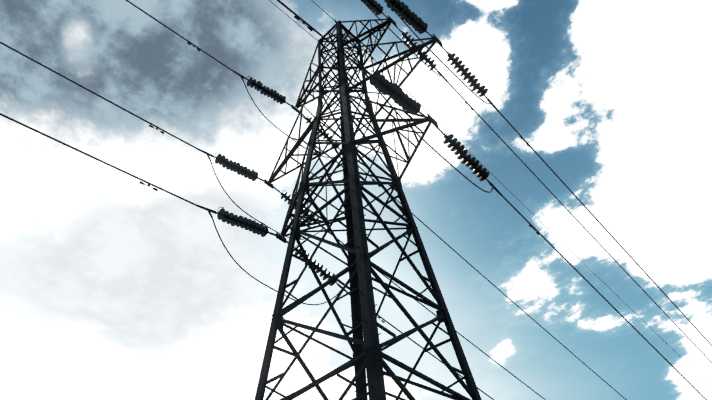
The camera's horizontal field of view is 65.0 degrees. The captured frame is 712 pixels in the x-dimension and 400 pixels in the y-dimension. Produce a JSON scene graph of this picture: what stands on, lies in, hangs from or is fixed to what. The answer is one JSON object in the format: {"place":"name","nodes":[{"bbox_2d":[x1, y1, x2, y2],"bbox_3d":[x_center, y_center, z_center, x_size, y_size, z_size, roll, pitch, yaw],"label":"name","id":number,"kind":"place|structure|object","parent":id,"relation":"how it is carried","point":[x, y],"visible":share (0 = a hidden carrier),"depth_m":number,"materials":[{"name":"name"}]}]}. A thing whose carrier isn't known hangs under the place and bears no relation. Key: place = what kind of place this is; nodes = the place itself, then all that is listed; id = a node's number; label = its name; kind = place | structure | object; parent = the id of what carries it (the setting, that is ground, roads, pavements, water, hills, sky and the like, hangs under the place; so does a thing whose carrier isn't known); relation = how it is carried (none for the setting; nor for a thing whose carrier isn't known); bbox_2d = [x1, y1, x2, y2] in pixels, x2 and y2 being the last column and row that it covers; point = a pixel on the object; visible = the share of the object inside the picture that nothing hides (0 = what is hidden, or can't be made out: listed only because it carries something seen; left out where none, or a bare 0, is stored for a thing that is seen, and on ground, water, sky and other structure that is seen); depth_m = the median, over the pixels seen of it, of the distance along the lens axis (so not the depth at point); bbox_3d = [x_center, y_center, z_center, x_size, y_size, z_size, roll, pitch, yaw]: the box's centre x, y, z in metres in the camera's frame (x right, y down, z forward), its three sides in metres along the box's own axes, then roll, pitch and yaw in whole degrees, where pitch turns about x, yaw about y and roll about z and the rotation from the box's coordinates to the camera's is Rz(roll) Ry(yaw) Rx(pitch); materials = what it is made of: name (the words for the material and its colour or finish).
{"place":"outdoors","nodes":[
{"label":"outdoors","id":0,"kind":"place"},
{"bbox_2d":[139,0,539,322],"bbox_3d":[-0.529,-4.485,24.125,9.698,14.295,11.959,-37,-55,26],"label":"pylon fittings","id":1,"kind":"object","parent":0,"point":[365,71],"visible":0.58,"depth_m":21.26,"materials":[{"name":"black metal"}]},
{"bbox_2d":[0,0,711,399],"label":"sky","id":2,"kind":"structure","parent":0,"point":[113,286],"materials":[{"name":"white"}]},
{"bbox_2d":[255,15,481,399],"bbox_3d":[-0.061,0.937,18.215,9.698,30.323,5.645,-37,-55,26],"label":"pylon tower","id":3,"kind":"structure","parent":0,"point":[368,354],"depth_m":17.83,"materials":[{"name":"black metal"}]},
{"bbox_2d":[215,0,488,285],"bbox_3d":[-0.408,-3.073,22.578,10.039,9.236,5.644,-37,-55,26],"label":"pylon insulators","id":4,"kind":"object","parent":3,"relation":"attached to","point":[381,83],"visible":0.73,"depth_m":20.32,"materials":[{"name":"brown ceramic"}]},
{"label":"ground","id":5,"kind":"structure","parent":0,"visible":0},
{"bbox_2d":[0,0,711,399],"bbox_3d":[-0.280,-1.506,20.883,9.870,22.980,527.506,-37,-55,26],"label":"pylon conductors","id":6,"kind":"object","parent":5,"relation":"on","point":[392,196],"visible":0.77,"depth_m":22.64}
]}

